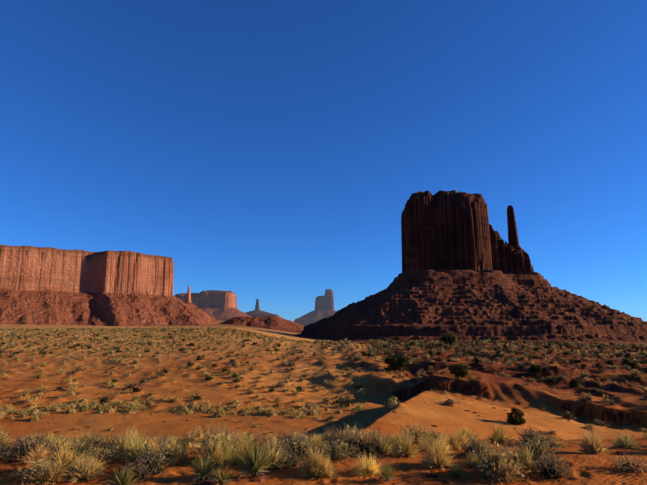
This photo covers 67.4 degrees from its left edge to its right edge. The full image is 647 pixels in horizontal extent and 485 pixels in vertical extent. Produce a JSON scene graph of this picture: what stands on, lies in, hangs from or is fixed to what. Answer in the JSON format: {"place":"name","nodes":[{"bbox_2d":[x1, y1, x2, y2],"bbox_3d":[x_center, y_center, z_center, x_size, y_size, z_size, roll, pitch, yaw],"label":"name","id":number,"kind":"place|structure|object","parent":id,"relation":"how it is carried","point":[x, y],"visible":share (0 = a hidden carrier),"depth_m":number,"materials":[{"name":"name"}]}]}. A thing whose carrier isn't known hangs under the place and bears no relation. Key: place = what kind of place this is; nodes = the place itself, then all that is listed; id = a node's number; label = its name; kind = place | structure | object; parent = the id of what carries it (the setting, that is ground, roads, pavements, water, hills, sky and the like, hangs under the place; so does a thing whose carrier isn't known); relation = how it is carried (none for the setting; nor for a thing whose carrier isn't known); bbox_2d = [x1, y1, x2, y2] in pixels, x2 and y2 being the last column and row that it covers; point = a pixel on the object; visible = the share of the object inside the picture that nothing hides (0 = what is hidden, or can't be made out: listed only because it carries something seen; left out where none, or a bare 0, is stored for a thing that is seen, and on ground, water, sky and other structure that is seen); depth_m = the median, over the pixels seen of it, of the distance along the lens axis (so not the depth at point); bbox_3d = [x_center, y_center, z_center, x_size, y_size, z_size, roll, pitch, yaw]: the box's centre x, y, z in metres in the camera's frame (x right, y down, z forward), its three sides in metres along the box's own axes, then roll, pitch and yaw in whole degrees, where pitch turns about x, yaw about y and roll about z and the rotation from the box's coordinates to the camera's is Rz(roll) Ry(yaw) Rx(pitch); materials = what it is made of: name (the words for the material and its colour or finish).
{"place":"outdoors","nodes":[
{"label":"outdoors","id":0,"kind":"place"},
{"bbox_2d":[174,290,250,320],"bbox_3d":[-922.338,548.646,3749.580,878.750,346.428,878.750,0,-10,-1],"label":"mesa","id":1,"kind":"structure","parent":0,"point":[221,305],"depth_m":3631.67,"materials":[{"name":"brown stone"}]},
{"bbox_2d":[0,320,646,484],"bbox_3d":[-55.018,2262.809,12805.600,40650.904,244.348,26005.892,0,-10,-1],"label":"desert ground","id":2,"kind":"structure","parent":0,"point":[627,413],"depth_m":27.73,"materials":[{"name":"orange sand"}]},
{"bbox_2d":[0,245,219,325],"bbox_3d":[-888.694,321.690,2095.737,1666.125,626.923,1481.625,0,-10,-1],"label":"mesa","id":3,"kind":"structure","parent":2,"relation":"on","point":[46,286],"depth_m":2136.98,"materials":[{"name":"stone"}]},
{"bbox_2d":[185,285,197,307],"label":"rock spire","id":4,"kind":"structure","parent":2,"relation":"on","point":[188,299],"depth_m":2715.06,"materials":[{"name":"brown stone"}]},
{"bbox_2d":[106,416,399,484],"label":"yucca plants","id":5,"kind":"object","parent":2,"relation":"on","point":[254,465],"visible":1,"depth_m":5.93,"materials":[{"name":"green plant"}]},
{"bbox_2d":[220,317,303,332],"bbox_3d":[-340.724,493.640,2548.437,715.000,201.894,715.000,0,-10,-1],"label":"red mound","id":6,"kind":"object","parent":2,"relation":"on","point":[278,323],"visible":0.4,"depth_m":2395.40,"materials":[{"name":"brown stone"}]},
{"bbox_2d":[245,299,279,316],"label":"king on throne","id":7,"kind":"object","parent":2,"relation":"on","point":[257,312],"visible":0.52,"depth_m":4334.70,"materials":[{"name":"stone"}]},
{"bbox_2d":[294,289,336,325],"bbox_3d":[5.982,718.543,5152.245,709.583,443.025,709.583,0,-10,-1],"label":"distant butte","id":8,"kind":"object","parent":2,"relation":"on","point":[324,306],"visible":0.35,"depth_m":5049.03,"materials":[{"name":"stone"}]},
{"bbox_2d":[1,350,631,484],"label":"scattered stones","id":9,"kind":"object","parent":2,"relation":"on","point":[263,478],"visible":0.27,"depth_m":7.20,"materials":[{"name":"brown stone"}]},
{"bbox_2d":[0,345,646,440],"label":"scrub","id":10,"kind":"object","parent":2,"relation":"on","point":[35,413],"visible":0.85,"depth_m":31.38,"materials":[{"name":"green plant"}]},
{"bbox_2d":[0,327,646,360],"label":"scrub","id":11,"kind":"object","parent":2,"relation":"on","point":[437,343],"visible":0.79,"depth_m":72.11,"materials":[{"name":"green plant"}]},
{"bbox_2d":[0,418,646,484],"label":"grass and shrubs","id":12,"kind":"object","parent":2,"relation":"on","point":[65,463],"visible":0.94,"depth_m":6.76,"materials":[{"name":"green plant"}]},
{"bbox_2d":[382,354,407,372],"bbox_3d":[5.728,9.748,38.779,2.206,1.635,1.642,0,-10,-1],"label":"juniper tree","id":13,"kind":"object","parent":2,"relation":"on","point":[398,362],"visible":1,"depth_m":38.47,"materials":[{"name":"green plant"}]},
{"bbox_2d":[440,332,455,346],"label":"juniper tree","id":14,"kind":"object","parent":2,"relation":"on","point":[447,338],"visible":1,"depth_m":65.47,"materials":[{"name":"green plant"}]},
{"bbox_2d":[448,363,467,377],"bbox_3d":[8.199,7.871,29.579,1.317,1.067,1.305,0,-10,-1],"label":"juniper tree","id":15,"kind":"object","parent":2,"relation":"on","point":[459,370],"visible":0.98,"depth_m":29.37,"materials":[{"name":"green plant"}]},
{"bbox_2d":[294,270,646,342],"bbox_3d":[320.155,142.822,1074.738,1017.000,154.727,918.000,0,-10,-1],"label":"talus slope","id":16,"kind":"structure","parent":2,"relation":"on","point":[436,305],"depth_m":884.21,"materials":[{"name":"stone"}]},
{"bbox_2d":[401,190,533,273],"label":"butte","id":17,"kind":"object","parent":16,"relation":"on","point":[447,230],"depth_m":1063.21,"materials":[{"name":"stone"}]},
{"bbox_2d":[505,407,526,424],"bbox_3d":[7.344,6.664,18.418,0.730,0.795,0.674,3,-11,-17],"label":"juniper tree","id":18,"kind":"object","parent":2,"relation":"on","point":[517,419],"visible":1,"depth_m":18.34,"materials":[{"name":"green plant"}]},
{"bbox_2d":[529,364,541,373],"bbox_3d":[16.222,9.642,36.945,1.016,0.790,0.922,0,-10,-1],"label":"juniper tree","id":19,"kind":"object","parent":2,"relation":"on","point":[535,368],"visible":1,"depth_m":36.82,"materials":[{"name":"green plant"}]},
{"bbox_2d":[569,379,578,387],"bbox_3d":[16.232,9.175,31.484,0.641,0.681,0.619,3,-11,-18],"label":"juniper tree","id":20,"kind":"object","parent":2,"relation":"on","point":[573,382],"visible":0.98,"depth_m":31.36,"materials":[{"name":"green plant"}]},
{"bbox_2d":[621,358,638,369],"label":"juniper tree","id":21,"kind":"object","parent":2,"relation":"on","point":[627,362],"visible":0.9,"depth_m":40.16,"materials":[{"name":"green plant"}]},
{"bbox_2d":[0,0,646,321],"label":"sky","id":22,"kind":"structure","parent":0,"point":[276,151],"materials":[{"name":"blue"}]}
]}

